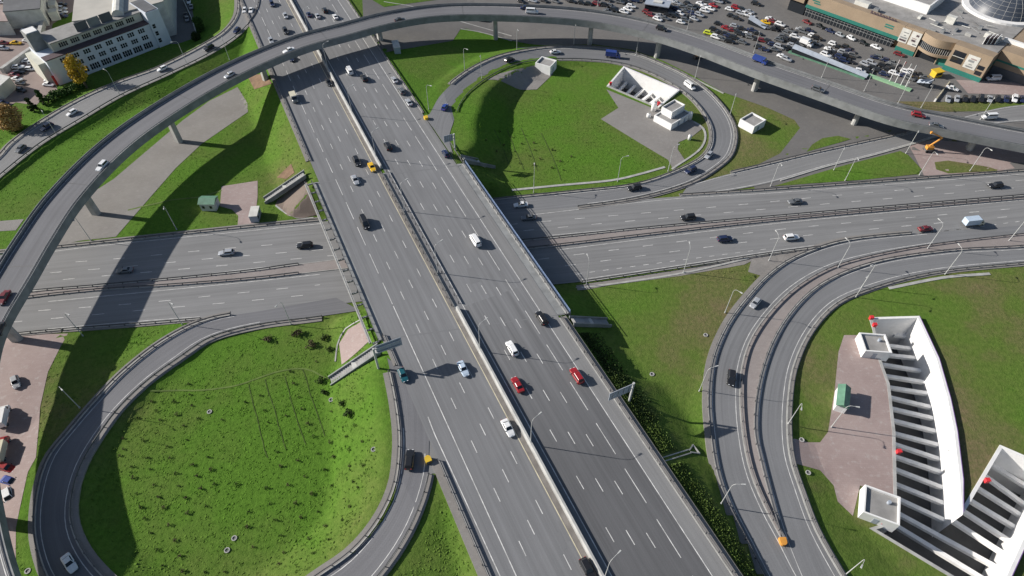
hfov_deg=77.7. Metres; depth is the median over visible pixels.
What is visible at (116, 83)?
kerb
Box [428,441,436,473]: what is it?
gore paving
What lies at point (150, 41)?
window
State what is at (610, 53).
truck
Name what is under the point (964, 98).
car
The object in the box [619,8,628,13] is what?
car
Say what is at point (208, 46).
car
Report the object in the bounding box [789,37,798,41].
car
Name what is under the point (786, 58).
car
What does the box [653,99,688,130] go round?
pump house
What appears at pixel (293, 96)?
truck
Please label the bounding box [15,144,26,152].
car
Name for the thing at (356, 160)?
car
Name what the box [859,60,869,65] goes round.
car
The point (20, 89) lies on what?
car
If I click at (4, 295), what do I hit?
car
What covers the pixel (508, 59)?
car
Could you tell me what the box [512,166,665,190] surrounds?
kerb strip
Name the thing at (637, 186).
car
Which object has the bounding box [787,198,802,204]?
car
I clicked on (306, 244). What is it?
car
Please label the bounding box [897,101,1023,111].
lawn
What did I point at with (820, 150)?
guard rail
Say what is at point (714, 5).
car
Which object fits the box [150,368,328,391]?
foot trail
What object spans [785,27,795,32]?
car
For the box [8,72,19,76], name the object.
car
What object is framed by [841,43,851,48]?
car
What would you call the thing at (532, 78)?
kiosk pad
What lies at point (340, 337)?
kerb strip
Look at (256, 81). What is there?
bare earth
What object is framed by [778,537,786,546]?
crash cushion
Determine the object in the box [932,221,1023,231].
gore paving
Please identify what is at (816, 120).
mall car park
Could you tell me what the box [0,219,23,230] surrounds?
foot path
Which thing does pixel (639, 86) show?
open trench
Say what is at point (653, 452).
guard rail
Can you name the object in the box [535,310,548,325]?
car
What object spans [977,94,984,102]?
car
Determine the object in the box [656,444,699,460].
drain chute
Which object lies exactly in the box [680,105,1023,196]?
ramp
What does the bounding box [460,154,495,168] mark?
stairway
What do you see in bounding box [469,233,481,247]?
car
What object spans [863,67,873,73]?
car
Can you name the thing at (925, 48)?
bay window
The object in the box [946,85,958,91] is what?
car
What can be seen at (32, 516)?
guard rail
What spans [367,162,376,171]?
car
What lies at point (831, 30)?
car
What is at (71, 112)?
car
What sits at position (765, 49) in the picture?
car
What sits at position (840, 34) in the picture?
car
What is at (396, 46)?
booth
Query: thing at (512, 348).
car
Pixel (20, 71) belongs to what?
car
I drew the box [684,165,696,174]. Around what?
car
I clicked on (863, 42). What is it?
car
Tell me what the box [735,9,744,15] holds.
car
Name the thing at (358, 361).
stairway
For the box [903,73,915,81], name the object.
car
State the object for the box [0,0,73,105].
lot paving
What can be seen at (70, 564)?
car
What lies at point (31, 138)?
ramp
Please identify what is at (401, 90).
car
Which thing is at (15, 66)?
car
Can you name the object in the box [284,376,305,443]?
planting row
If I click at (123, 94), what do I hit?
guard rail
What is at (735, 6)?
car
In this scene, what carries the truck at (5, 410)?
on the forecourt at (28, 360)
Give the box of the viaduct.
[0,3,1023,575]
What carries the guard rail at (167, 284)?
on the median paving at (316, 266)
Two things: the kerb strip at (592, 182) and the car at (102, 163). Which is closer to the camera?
the car at (102, 163)
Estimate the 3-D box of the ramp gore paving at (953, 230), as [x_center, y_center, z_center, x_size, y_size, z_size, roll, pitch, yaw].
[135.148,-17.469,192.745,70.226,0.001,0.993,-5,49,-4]
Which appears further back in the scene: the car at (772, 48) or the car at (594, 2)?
the car at (594, 2)
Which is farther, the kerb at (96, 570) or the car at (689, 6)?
the car at (689, 6)
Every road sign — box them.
[372,337,401,368]
[444,133,455,149]
[608,382,634,401]
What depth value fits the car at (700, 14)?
283.55 m
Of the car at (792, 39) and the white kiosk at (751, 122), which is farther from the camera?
the car at (792, 39)
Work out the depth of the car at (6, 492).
136.13 m
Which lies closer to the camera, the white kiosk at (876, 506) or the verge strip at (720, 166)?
the white kiosk at (876, 506)
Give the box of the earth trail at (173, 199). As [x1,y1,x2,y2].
[128,190,221,210]
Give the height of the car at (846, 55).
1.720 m
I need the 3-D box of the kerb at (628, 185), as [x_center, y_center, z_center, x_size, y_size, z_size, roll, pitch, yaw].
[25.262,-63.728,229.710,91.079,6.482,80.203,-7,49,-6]
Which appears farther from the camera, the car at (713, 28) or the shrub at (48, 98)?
the car at (713, 28)
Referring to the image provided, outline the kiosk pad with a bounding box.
[486,65,553,89]
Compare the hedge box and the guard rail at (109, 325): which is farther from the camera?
the hedge box
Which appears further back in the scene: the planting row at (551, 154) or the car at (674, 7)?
the car at (674, 7)
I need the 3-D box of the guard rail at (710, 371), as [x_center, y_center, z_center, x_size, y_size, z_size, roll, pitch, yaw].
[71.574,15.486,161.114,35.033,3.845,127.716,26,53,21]
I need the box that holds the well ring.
[24,568,30,573]
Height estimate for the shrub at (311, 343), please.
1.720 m
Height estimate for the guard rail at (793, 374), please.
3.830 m
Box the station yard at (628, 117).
[602,89,701,169]
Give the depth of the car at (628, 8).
287.60 m
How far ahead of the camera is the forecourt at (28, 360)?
153.34 m
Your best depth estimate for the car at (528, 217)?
195.20 m
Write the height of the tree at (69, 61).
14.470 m
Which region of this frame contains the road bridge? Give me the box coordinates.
[304,160,570,344]
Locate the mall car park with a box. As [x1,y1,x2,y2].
[362,0,1023,188]
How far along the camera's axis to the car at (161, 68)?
247.18 m
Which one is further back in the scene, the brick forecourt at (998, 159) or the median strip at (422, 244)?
the brick forecourt at (998, 159)
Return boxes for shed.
[0,10,15,35]
[0,74,16,98]
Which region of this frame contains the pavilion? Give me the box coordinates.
[644,0,671,13]
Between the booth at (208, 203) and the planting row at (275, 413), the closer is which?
the planting row at (275, 413)
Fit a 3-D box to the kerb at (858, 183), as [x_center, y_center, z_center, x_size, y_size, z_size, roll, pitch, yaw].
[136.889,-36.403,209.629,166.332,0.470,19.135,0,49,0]
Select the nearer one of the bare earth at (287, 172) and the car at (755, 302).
the car at (755, 302)
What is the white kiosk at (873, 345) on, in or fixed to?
on the ground at (662, 326)
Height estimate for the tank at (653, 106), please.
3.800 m
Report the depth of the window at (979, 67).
245.01 m
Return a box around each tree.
[0,102,24,131]
[23,97,38,111]
[34,90,47,105]
[63,53,88,88]
[191,16,204,32]
[191,31,200,41]
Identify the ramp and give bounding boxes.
[0,3,247,172]
[36,298,428,575]
[427,47,733,212]
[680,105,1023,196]
[709,225,1023,575]
[755,247,1023,575]
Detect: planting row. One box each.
[248,384,267,457]
[265,379,285,448]
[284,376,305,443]
[303,371,324,435]
[541,133,561,180]
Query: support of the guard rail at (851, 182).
on the verge strip at (848, 183)
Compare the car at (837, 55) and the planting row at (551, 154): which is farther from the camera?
the car at (837, 55)
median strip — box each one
[287,0,597,575]
[383,173,456,308]
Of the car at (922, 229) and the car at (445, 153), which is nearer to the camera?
the car at (922, 229)
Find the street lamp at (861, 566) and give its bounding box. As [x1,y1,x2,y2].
[845,559,864,575]
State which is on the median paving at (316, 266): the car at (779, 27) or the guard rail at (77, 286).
the guard rail at (77, 286)
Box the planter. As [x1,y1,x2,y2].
[868,74,911,91]
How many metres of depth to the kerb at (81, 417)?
142.49 m
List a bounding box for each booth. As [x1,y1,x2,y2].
[197,196,219,210]
[248,206,261,222]
[392,40,400,53]
[833,384,850,413]
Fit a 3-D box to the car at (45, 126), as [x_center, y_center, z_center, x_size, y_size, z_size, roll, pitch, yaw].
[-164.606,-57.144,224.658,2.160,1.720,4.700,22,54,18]
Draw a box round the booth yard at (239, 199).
[220,181,257,224]
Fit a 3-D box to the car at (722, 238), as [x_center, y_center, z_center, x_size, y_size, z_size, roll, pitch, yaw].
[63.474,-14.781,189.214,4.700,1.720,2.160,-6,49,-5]
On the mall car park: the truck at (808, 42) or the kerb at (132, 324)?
the truck at (808, 42)
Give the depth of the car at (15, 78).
248.25 m
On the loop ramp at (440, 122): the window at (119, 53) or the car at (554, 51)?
the car at (554, 51)
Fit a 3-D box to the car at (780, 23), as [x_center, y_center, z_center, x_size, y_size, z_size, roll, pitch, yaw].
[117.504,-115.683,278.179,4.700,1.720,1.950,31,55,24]
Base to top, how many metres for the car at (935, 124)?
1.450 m
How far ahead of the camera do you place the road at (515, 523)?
155.82 m
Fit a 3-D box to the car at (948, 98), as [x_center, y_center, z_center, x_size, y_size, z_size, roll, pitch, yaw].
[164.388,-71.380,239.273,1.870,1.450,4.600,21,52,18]
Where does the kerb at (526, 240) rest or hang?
on the crossing road at (196, 254)
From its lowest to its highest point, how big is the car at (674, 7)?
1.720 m
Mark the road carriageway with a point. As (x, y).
(616, 490)
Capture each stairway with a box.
[263,170,305,203]
[328,343,380,385]
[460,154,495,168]
[569,315,611,327]
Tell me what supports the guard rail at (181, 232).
on the verge strip at (183, 233)
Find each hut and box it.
[48,0,58,9]
[48,8,60,20]
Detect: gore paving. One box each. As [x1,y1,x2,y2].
[427,115,460,168]
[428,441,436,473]
[748,250,799,274]
[850,224,1023,240]
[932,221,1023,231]
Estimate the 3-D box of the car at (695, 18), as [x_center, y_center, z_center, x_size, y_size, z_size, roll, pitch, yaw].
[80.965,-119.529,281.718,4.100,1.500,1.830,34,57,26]
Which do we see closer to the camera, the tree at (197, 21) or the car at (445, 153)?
the car at (445, 153)
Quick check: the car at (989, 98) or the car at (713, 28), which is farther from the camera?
the car at (713, 28)
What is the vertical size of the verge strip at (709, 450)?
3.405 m
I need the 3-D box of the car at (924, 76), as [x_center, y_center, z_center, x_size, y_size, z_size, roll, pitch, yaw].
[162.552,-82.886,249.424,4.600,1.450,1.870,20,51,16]
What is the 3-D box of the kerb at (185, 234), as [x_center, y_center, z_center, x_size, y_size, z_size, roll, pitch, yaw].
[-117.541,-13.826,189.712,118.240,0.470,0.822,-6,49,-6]
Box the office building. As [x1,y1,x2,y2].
[20,0,171,84]
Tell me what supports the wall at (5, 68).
on the ground at (662, 326)
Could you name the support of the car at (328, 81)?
on the road at (515, 523)
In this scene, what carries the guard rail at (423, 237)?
on the road carriageway
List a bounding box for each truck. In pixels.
[0,405,11,428]
[0,436,10,461]
[289,91,298,102]
[605,49,620,58]
[752,54,767,64]
[799,36,812,47]
[962,215,984,227]
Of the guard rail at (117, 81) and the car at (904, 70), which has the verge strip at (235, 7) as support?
the guard rail at (117, 81)
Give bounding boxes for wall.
[0,46,30,73]
[37,21,45,32]
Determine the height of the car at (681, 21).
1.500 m
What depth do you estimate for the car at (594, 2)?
291.10 m
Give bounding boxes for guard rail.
[0,0,238,153]
[0,0,258,174]
[0,218,317,251]
[18,328,61,332]
[29,271,298,296]
[31,312,429,575]
[32,262,298,291]
[61,317,200,329]
[68,315,398,575]
[241,1,308,160]
[311,180,378,340]
[348,0,422,110]
[380,172,451,305]
[386,170,458,303]
[437,458,487,575]
[450,45,735,205]
[457,58,711,198]
[462,162,566,313]
[521,194,1023,239]
[527,197,1023,247]
[560,315,736,575]
[582,245,820,281]
[679,169,1023,195]
[707,231,912,575]
[730,130,910,172]
[740,233,1023,536]
[753,244,1023,530]
[788,262,1023,575]
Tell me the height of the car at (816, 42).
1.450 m
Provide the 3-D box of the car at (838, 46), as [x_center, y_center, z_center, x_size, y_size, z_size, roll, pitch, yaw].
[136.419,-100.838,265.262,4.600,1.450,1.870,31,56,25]
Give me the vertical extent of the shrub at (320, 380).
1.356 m
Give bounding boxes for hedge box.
[788,50,864,79]
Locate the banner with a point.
(54, 80)
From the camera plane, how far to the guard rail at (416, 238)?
180.44 m
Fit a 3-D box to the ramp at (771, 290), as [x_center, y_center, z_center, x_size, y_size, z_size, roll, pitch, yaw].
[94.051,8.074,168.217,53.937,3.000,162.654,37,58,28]
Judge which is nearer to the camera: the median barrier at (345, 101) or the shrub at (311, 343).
the shrub at (311, 343)
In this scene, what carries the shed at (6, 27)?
on the lot paving at (33, 80)
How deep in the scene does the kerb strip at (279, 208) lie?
196.86 m
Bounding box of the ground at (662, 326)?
[0,0,1023,575]
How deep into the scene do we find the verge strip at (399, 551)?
131.27 m
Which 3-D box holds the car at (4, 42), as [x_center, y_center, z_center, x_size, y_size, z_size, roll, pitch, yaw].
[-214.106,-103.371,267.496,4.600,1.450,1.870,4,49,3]
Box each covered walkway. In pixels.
[747,15,767,29]
[792,44,868,78]
[917,79,933,87]
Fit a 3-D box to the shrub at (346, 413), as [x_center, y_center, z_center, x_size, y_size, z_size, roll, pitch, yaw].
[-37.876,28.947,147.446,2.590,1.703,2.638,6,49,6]
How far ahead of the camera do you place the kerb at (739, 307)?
176.20 m
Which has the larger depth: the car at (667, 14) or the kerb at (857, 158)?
the car at (667, 14)
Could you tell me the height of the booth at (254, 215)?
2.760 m
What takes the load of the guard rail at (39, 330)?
on the verge strip at (43, 332)
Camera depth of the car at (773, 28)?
274.91 m
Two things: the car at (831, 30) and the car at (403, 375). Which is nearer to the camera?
the car at (403, 375)
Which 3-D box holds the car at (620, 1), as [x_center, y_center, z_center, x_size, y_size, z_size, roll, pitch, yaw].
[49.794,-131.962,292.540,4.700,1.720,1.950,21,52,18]
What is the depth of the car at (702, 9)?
286.16 m
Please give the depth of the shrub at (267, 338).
164.84 m
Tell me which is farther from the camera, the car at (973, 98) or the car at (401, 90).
the car at (973, 98)
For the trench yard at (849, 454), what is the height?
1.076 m
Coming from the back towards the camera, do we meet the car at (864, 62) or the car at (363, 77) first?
the car at (864, 62)
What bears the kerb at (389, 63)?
on the ground at (662, 326)
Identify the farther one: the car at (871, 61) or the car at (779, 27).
the car at (779, 27)
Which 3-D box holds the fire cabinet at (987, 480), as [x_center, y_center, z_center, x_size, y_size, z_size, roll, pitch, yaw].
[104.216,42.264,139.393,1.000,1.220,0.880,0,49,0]
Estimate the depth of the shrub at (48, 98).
237.89 m
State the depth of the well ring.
125.20 m
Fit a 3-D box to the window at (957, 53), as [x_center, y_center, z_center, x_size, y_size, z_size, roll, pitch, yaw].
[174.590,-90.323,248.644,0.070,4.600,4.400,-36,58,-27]
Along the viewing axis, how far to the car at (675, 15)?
283.26 m
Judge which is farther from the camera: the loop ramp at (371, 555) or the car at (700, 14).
the car at (700, 14)
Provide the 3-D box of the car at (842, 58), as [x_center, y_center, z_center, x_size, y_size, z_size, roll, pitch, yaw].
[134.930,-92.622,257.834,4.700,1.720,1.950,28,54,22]
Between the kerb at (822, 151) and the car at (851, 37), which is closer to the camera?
the kerb at (822, 151)
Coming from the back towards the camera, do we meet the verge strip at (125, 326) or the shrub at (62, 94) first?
the shrub at (62, 94)
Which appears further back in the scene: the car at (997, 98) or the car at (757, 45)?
the car at (757, 45)
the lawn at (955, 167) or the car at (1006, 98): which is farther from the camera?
the car at (1006, 98)
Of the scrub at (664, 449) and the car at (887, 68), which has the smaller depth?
the scrub at (664, 449)
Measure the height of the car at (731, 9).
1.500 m
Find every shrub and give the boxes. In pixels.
[42,95,53,102]
[44,91,58,101]
[55,88,66,96]
[68,82,83,89]
[262,334,271,341]
[291,328,302,335]
[305,339,315,348]
[314,376,322,383]
[321,334,328,340]
[342,408,353,416]
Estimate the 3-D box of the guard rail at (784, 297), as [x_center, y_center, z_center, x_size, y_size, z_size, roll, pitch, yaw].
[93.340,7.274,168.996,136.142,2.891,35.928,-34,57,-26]
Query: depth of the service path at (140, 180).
211.15 m
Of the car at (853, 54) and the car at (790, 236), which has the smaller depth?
the car at (790, 236)
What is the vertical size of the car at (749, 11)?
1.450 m
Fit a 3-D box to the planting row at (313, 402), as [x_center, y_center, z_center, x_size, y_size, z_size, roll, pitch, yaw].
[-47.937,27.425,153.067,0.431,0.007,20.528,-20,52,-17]
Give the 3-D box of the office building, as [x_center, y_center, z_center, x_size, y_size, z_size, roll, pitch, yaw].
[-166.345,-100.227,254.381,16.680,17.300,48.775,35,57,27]
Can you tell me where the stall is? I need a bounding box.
[930,67,944,77]
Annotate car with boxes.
[0,40,9,44]
[0,45,9,50]
[0,290,11,304]
[0,321,6,335]
[0,462,14,472]
[0,475,15,485]
[1,486,11,502]
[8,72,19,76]
[9,40,21,44]
[10,374,21,388]
[11,64,24,69]
[11,76,23,80]
[13,70,25,73]
[14,80,25,85]
[15,87,26,92]
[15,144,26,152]
[25,66,34,70]
[40,121,53,131]
[42,81,54,86]
[58,2,67,6]
[58,5,67,10]
[59,13,68,17]
[60,552,78,573]
[66,108,77,116]
[95,159,108,171]
[116,266,133,273]
[157,65,167,71]
[203,43,213,51]
[218,248,234,256]
[224,71,235,78]
[233,26,240,33]
[268,37,273,43]
[269,0,274,6]
[282,26,288,34]
[282,47,294,52]
[296,241,312,249]
[325,78,332,85]
[346,66,353,74]
[351,175,359,184]
[352,155,360,165]
[359,213,369,229]
[360,74,367,81]
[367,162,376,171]
[384,141,392,150]
[391,76,397,83]
[394,17,405,21]
[397,87,405,94]
[397,367,408,382]
[404,449,414,469]
[405,99,412,105]
[441,103,448,110]
[441,149,449,157]
[457,360,469,376]
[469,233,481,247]
[500,418,514,437]
[504,56,514,62]
[505,340,518,356]
[511,376,524,393]
[513,201,527,207]
[521,214,535,220]
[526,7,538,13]
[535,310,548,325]
[550,49,560,53]
[569,367,584,384]
[578,556,596,575]
[592,0,600,6]
[600,2,608,7]
[609,6,618,12]
[615,0,624,4]
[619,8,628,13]
[623,6,632,11]
[626,3,635,8]
[627,183,641,191]
[646,11,654,17]
[652,15,662,21]
[656,24,667,31]
[660,15,669,20]
[663,12,672,17]
[670,12,679,18]
[672,5,680,10]
[675,10,684,15]
[676,19,685,24]
[680,16,690,21]
[680,213,695,220]
[683,79,695,89]
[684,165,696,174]
[686,4,696,9]
[688,10,696,15]
[690,16,698,21]
[694,11,704,17]
[699,7,709,13]
[703,29,713,34]
[704,150,713,158]
[705,6,715,10]
[709,3,718,7]
[709,26,719,30]
[710,33,719,39]
[713,20,722,25]
[717,235,732,242]
[724,37,735,43]
[725,6,733,11]
[726,369,735,385]
[729,34,739,40]
[731,4,738,9]
[731,15,741,20]
[734,30,745,36]
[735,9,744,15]
[736,25,746,30]
[737,39,747,44]
[744,9,754,13]
[745,33,753,40]
[747,27,757,31]
[749,297,761,308]
[751,0,761,6]
[752,30,762,35]
[753,43,762,50]
[758,46,769,51]
[761,19,770,24]
[767,41,774,45]
[768,46,778,51]
[769,26,778,31]
[773,42,783,49]
[774,20,785,26]
[774,25,783,30]
[774,36,784,42]
[778,33,788,37]
[781,55,791,61]
[782,30,790,35]
[783,233,799,241]
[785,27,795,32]
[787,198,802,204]
[789,33,800,38]
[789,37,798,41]
[797,27,808,34]
[802,19,811,24]
[804,27,813,31]
[811,34,822,40]
[811,84,824,92]
[812,40,821,45]
[815,23,824,28]
[820,50,831,56]
[825,28,835,33]
[828,40,836,45]
[832,44,843,48]
[834,53,843,57]
[835,31,844,37]
[837,48,847,52]
[838,56,849,63]
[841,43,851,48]
[841,52,852,58]
[846,34,855,40]
[848,51,858,57]
[858,39,867,45]
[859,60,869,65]
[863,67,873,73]
[865,58,877,65]
[870,44,881,49]
[870,54,879,59]
[872,66,883,71]
[877,61,887,66]
[878,70,889,76]
[881,57,889,61]
[882,66,890,70]
[888,60,899,65]
[888,69,899,76]
[889,65,900,71]
[893,50,905,56]
[900,68,909,73]
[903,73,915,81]
[911,110,925,118]
[917,225,933,232]
[919,74,931,78]
[928,122,943,127]
[945,95,950,102]
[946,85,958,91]
[954,95,959,102]
[962,95,967,102]
[969,95,975,102]
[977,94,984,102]
[981,112,998,119]
[986,74,1001,80]
[986,95,992,102]
[987,181,1003,188]
[994,95,1000,102]
[1003,95,1009,102]
[1011,94,1018,102]
[1019,95,1023,102]
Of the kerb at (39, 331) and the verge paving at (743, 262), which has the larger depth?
the verge paving at (743, 262)
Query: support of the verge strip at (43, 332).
on the ground at (662, 326)
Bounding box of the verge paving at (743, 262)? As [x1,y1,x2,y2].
[576,255,761,289]
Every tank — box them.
[651,101,656,111]
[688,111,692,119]
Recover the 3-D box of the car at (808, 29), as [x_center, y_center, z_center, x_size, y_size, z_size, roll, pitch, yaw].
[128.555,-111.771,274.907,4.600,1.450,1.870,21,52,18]
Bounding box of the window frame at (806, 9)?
[804,9,893,45]
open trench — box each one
[607,66,679,107]
[869,316,1023,575]
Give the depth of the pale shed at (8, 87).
241.05 m
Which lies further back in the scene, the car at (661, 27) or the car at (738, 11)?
the car at (738, 11)
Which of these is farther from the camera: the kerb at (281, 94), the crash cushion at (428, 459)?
the kerb at (281, 94)
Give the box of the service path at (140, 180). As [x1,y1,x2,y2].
[59,87,247,243]
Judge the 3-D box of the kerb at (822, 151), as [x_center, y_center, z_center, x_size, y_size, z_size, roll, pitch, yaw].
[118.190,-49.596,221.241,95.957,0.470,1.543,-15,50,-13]
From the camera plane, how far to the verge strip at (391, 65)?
244.00 m
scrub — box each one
[579,332,660,422]
[609,374,761,575]
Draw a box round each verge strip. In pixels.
[0,0,238,155]
[0,25,248,178]
[0,217,318,252]
[20,330,61,335]
[28,311,433,575]
[63,319,196,332]
[71,317,398,575]
[238,0,307,161]
[347,0,423,112]
[381,335,394,365]
[431,461,486,575]
[448,46,737,208]
[493,60,710,199]
[561,316,742,575]
[679,170,1023,195]
[702,230,909,573]
[731,131,911,171]
[788,263,1023,575]
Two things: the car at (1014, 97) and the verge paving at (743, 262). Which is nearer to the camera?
the verge paving at (743, 262)
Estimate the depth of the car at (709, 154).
215.73 m
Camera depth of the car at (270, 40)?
255.00 m
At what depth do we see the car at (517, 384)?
147.19 m
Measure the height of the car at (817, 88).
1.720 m
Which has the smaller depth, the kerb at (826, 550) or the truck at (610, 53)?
the kerb at (826, 550)
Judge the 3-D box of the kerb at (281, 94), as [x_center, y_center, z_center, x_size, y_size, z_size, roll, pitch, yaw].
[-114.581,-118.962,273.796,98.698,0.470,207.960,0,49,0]
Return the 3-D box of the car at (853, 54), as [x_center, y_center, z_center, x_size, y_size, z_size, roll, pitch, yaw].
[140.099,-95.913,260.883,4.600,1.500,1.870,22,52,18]
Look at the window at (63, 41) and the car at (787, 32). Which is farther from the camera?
the car at (787, 32)
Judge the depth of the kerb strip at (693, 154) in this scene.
219.49 m
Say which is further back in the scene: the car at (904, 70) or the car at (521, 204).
the car at (904, 70)
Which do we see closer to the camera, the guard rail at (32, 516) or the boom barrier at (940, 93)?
the guard rail at (32, 516)
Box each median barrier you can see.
[289,0,382,168]
[456,306,604,575]
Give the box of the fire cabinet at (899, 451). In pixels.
[896,449,902,453]
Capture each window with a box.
[58,41,67,46]
[90,62,100,69]
[101,57,110,65]
[112,53,121,60]
[122,49,132,56]
[133,45,142,52]
[143,41,152,48]
[804,8,894,46]
[919,40,951,55]
[949,50,966,64]
[974,70,981,75]
[977,65,984,70]
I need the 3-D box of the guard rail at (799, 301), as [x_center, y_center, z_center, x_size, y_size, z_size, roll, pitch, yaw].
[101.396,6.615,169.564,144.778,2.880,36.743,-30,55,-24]
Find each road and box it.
[0,172,1023,331]
[242,0,595,575]
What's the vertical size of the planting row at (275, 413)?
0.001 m
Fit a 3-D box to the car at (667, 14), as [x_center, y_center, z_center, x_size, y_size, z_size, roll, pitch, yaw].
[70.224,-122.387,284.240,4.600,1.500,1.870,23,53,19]
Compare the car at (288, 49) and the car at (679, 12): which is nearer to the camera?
the car at (288, 49)
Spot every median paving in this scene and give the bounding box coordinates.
[29,196,1023,296]
[739,234,1023,535]
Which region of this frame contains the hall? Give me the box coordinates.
[72,0,176,35]
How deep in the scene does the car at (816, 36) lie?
269.62 m
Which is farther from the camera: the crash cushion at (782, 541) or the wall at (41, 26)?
the wall at (41, 26)
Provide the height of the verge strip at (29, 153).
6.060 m
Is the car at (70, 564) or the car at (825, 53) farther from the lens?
the car at (825, 53)
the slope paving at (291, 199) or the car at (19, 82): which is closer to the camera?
the slope paving at (291, 199)
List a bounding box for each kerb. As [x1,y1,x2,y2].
[0,6,238,156]
[0,25,247,175]
[0,221,318,253]
[19,329,60,333]
[28,198,1023,297]
[34,315,428,575]
[37,195,1023,290]
[64,318,199,329]
[69,317,399,575]
[241,0,309,160]
[347,1,422,112]
[439,461,488,575]
[451,47,734,205]
[495,59,711,199]
[560,318,733,575]
[575,257,748,287]
[582,247,813,282]
[682,171,1023,195]
[708,233,910,575]
[731,131,914,172]
[739,234,1018,536]
[754,246,1023,523]
[780,136,937,180]
[786,263,1020,575]
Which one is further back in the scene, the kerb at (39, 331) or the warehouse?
the warehouse
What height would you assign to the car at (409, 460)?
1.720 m
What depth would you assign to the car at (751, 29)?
274.58 m
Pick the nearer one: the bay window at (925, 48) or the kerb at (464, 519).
the kerb at (464, 519)
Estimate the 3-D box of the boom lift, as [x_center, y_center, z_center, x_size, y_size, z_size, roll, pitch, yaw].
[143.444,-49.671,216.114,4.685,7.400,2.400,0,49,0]
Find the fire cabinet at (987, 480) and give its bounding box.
[983,477,990,482]
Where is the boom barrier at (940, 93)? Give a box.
[933,81,949,101]
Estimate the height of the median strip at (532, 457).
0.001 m
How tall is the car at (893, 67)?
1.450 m
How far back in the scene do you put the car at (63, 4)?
290.46 m
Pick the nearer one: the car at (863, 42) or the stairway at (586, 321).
the stairway at (586, 321)
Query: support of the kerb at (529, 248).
on the crossing road at (196, 254)
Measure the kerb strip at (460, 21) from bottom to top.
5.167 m
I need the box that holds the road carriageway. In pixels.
[292,0,731,575]
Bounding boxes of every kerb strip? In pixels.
[275,205,313,218]
[335,320,359,361]
[384,1,510,35]
[462,29,511,40]
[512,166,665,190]
[520,47,722,92]
[671,121,705,168]
[888,272,990,288]
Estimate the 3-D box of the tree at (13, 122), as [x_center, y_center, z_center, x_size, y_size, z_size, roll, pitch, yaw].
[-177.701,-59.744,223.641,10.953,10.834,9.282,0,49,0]
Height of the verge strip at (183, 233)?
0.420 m
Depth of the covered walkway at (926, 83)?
245.35 m
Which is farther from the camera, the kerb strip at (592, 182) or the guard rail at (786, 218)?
the kerb strip at (592, 182)
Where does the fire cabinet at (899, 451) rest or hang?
on the trench yard at (849, 454)
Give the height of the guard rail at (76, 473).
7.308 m
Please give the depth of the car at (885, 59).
257.69 m
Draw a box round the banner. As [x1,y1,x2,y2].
[51,76,58,84]
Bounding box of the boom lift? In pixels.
[923,131,942,152]
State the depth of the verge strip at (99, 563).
139.98 m
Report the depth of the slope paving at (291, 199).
197.82 m
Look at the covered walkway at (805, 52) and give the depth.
256.26 m
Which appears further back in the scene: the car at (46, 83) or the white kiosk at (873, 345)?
the car at (46, 83)
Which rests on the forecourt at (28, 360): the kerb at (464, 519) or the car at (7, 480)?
the car at (7, 480)
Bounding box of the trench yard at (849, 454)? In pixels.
[793,335,892,514]
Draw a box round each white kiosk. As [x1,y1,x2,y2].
[535,56,556,74]
[738,112,765,133]
[855,332,891,360]
[858,484,900,531]
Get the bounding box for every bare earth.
[249,74,271,88]
[278,164,293,178]
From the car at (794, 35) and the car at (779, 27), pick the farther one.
the car at (779, 27)
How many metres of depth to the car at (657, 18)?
281.37 m
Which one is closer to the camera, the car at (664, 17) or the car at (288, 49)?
the car at (288, 49)
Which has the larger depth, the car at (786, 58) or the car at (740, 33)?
the car at (740, 33)
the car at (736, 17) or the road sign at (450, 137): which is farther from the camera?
the car at (736, 17)
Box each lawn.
[373,0,430,6]
[776,151,921,185]
[807,136,849,150]
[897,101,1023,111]
[935,161,996,172]
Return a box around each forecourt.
[0,333,67,556]
[910,140,1023,175]
[957,80,1023,94]
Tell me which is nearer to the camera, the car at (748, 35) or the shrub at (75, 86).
the shrub at (75, 86)
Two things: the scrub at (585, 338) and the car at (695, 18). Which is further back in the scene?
the car at (695, 18)
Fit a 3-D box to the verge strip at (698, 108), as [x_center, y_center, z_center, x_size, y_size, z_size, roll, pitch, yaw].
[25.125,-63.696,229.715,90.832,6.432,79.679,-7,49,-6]
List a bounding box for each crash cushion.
[424,455,431,464]
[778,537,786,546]
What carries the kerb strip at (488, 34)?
on the ground at (662, 326)
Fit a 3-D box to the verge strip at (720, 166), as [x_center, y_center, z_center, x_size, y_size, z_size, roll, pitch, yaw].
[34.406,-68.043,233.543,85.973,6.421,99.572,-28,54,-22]
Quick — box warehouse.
[3,0,49,28]
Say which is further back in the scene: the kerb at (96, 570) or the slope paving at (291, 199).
the slope paving at (291, 199)
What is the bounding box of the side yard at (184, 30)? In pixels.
[170,0,195,43]
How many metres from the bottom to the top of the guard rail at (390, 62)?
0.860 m
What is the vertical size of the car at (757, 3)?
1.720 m
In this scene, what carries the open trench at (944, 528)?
in the ground at (662, 326)
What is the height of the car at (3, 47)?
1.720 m
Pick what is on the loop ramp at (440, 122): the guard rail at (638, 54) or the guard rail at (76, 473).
the guard rail at (638, 54)
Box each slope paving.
[276,179,318,218]
[339,323,367,363]
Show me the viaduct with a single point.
(32, 245)
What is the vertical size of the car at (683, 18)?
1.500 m
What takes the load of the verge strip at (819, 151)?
on the ground at (662, 326)

